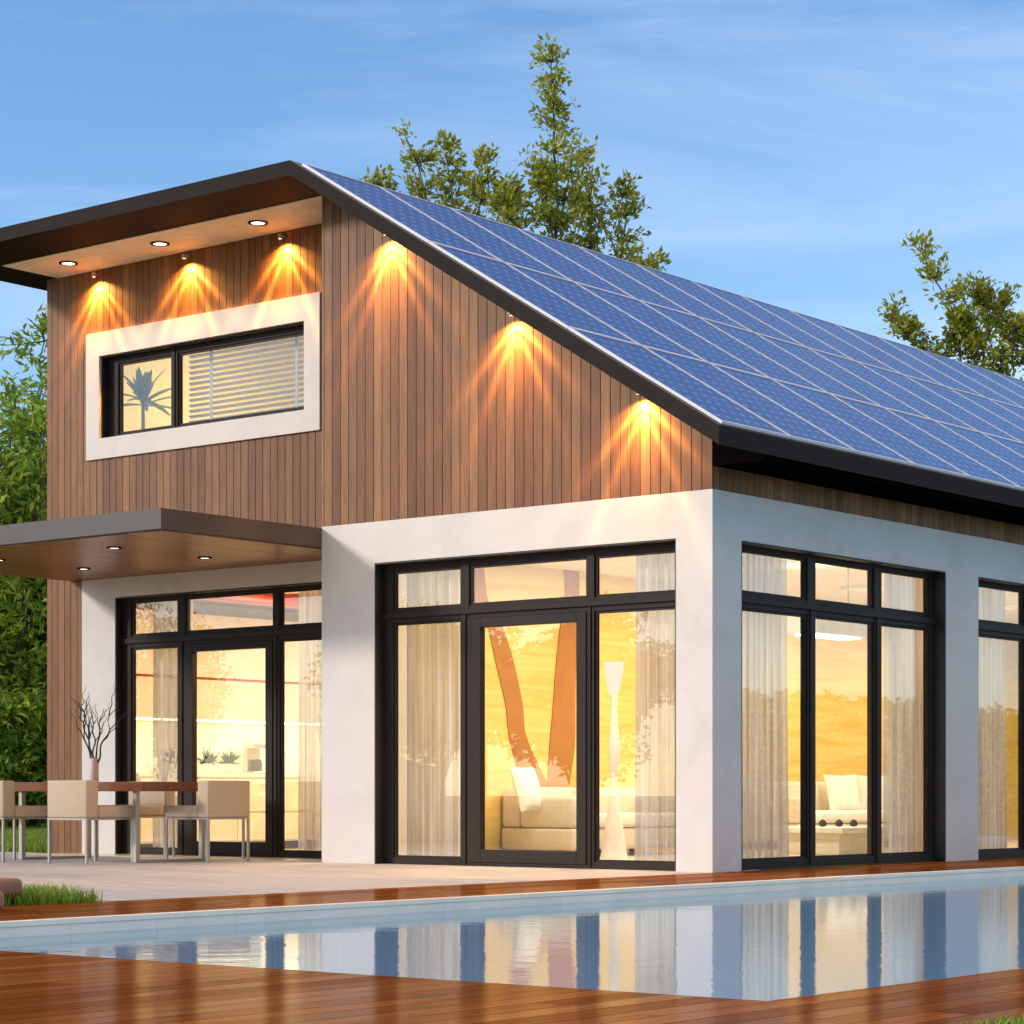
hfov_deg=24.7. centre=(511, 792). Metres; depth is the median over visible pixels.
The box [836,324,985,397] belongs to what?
solar panel
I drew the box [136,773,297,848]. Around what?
kitchen counter
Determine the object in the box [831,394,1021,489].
solar panel
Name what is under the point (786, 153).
sky
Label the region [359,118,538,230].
garden tree
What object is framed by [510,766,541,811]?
pillow
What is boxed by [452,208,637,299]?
solar panel
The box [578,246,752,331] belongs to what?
solar panel
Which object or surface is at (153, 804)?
dining chair
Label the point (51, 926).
pool coping
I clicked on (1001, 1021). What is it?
grass
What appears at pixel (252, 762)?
coffee maker
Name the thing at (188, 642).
window
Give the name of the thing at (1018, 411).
solar panel
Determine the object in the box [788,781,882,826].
sofa
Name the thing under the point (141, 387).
palm plant
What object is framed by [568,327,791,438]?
solar panel
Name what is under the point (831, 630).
pendant lamp
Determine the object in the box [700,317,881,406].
solar panel
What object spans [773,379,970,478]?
solar panel
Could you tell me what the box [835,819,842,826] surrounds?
ornament
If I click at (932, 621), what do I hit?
window
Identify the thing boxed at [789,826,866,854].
coffee table
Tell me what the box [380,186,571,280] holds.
solar panel
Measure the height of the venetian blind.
0.862 m
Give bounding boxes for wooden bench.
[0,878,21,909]
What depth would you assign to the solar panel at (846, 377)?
24.53 m
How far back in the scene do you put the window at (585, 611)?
21.15 m
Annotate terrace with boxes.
[0,852,756,901]
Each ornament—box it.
[819,819,826,826]
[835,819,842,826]
[849,819,857,826]
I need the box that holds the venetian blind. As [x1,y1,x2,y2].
[188,336,303,421]
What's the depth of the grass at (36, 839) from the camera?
28.71 m
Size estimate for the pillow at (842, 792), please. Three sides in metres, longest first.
0.480 x 0.480 x 0.170 m
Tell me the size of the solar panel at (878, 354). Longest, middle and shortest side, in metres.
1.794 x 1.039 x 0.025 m
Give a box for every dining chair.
[0,781,48,861]
[47,780,132,863]
[97,781,174,856]
[163,781,244,858]
[165,780,249,862]
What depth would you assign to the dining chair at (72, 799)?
21.94 m
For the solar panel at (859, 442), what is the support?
on the modern house
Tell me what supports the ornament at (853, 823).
on the coffee table at (836, 840)
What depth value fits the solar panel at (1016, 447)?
25.42 m
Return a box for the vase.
[68,686,133,781]
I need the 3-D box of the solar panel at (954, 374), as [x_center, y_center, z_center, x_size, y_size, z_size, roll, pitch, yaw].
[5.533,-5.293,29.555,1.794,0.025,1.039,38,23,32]
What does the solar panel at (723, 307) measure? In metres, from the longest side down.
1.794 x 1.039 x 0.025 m
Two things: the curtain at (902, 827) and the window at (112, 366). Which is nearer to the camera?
the curtain at (902, 827)
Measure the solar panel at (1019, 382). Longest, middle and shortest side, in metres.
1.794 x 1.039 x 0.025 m
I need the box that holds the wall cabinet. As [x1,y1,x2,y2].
[136,609,298,724]
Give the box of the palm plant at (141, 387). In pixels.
[124,367,170,428]
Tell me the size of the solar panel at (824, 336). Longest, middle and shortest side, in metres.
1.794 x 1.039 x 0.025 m
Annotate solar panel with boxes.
[302,163,502,261]
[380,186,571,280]
[429,241,639,344]
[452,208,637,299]
[505,262,706,361]
[518,228,695,315]
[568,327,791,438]
[575,282,769,377]
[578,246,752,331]
[637,264,805,346]
[639,300,827,392]
[642,345,855,452]
[691,280,854,360]
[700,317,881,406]
[711,363,915,465]
[741,295,900,373]
[756,333,932,419]
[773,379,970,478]
[790,310,943,385]
[807,347,978,431]
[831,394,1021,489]
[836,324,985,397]
[857,361,1022,442]
[877,336,1022,407]
[884,407,1023,490]
[903,374,1023,442]
[919,349,1023,407]
[934,420,1023,471]
[948,387,1023,429]
[958,361,1023,397]
[981,432,1023,456]
[988,398,1023,417]
[995,372,1023,387]
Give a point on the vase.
(93, 768)
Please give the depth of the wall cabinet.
27.10 m
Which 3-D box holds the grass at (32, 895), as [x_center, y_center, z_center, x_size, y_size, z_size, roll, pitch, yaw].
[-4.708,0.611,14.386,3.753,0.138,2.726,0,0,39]
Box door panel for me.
[136,609,298,722]
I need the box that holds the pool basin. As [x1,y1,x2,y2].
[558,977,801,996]
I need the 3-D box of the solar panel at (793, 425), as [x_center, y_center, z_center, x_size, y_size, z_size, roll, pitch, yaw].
[2.046,-3.411,20.296,1.794,0.024,1.039,38,23,32]
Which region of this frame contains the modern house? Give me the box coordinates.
[0,160,1023,872]
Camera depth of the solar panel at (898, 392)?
25.35 m
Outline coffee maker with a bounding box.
[243,743,264,773]
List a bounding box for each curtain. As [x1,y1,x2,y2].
[153,600,192,847]
[298,590,321,850]
[407,570,459,855]
[635,553,674,860]
[742,553,788,858]
[882,573,922,852]
[979,587,1006,848]
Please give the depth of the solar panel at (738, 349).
22.90 m
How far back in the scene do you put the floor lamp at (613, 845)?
23.55 m
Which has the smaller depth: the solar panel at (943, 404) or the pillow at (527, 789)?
the pillow at (527, 789)
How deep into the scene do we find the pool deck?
7.67 m
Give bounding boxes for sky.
[0,0,1023,498]
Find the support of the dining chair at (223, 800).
on the terrace
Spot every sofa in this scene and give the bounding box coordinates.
[502,787,634,851]
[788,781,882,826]
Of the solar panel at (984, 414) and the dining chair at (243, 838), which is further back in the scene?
the solar panel at (984, 414)
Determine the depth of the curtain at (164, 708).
25.16 m
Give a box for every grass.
[0,823,46,852]
[4,880,106,905]
[953,1013,1023,1023]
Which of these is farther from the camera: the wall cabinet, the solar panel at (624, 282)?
the wall cabinet
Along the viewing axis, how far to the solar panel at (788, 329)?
26.31 m
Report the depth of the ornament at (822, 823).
24.23 m
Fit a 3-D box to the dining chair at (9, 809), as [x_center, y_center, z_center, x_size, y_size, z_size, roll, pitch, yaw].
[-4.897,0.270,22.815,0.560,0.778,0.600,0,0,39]
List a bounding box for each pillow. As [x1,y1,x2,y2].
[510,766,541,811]
[823,774,861,809]
[856,775,882,809]
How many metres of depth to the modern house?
22.13 m
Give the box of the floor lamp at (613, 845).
[600,661,627,857]
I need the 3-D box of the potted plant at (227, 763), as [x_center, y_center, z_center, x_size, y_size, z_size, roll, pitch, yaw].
[-3.305,-0.379,27.242,0.365,0.316,0.308,0,0,-3]
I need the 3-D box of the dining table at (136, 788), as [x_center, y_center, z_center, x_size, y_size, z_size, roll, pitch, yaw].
[-4.231,0.277,23.230,2.750,0.765,1.000,0,0,39]
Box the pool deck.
[0,858,1023,1023]
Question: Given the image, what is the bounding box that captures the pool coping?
[0,866,1023,937]
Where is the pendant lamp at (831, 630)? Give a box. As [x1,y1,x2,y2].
[787,568,866,639]
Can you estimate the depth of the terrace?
18.75 m
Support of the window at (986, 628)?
in the modern house
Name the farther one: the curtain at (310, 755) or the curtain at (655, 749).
the curtain at (310, 755)
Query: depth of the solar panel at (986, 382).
30.47 m
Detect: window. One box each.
[101,322,303,437]
[115,582,321,858]
[375,539,675,871]
[741,541,945,870]
[978,577,1023,859]
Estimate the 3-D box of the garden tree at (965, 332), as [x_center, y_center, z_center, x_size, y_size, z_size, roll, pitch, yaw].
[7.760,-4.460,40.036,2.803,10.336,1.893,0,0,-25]
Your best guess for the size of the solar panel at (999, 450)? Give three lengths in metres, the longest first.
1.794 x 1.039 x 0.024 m
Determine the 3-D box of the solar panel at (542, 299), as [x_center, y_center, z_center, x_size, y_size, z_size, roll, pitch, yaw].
[0.196,-4.352,20.440,1.794,0.026,1.039,38,23,32]
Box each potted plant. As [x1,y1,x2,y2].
[197,748,221,773]
[216,749,241,773]
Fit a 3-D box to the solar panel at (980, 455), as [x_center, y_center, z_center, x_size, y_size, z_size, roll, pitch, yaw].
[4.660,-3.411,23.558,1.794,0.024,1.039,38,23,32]
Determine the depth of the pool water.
11.52 m
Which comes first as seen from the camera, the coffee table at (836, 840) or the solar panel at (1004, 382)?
the coffee table at (836, 840)
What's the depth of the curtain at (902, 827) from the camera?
22.60 m
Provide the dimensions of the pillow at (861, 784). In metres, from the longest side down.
0.480 x 0.480 x 0.170 m
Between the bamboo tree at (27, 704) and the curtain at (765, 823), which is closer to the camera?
the curtain at (765, 823)
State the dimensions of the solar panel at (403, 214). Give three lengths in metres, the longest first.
1.794 x 1.039 x 0.025 m
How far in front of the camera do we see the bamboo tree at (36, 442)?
38.99 m
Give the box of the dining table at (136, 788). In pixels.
[15,782,204,862]
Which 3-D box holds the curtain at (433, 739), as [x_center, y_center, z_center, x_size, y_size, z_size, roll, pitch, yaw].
[-0.700,-0.745,21.784,0.770,2.750,0.093,0,0,39]
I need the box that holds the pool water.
[0,876,1023,1000]
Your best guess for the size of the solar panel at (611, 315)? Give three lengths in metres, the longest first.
1.794 x 1.039 x 0.026 m
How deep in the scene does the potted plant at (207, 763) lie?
26.96 m
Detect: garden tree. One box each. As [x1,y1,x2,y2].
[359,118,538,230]
[484,31,671,271]
[876,229,1023,379]
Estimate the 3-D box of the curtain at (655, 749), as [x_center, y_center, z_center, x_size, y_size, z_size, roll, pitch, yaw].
[1.360,-0.745,20.133,0.690,2.750,0.091,0,0,39]
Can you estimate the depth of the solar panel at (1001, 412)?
27.99 m
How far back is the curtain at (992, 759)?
24.04 m
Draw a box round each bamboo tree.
[0,303,46,826]
[0,370,46,828]

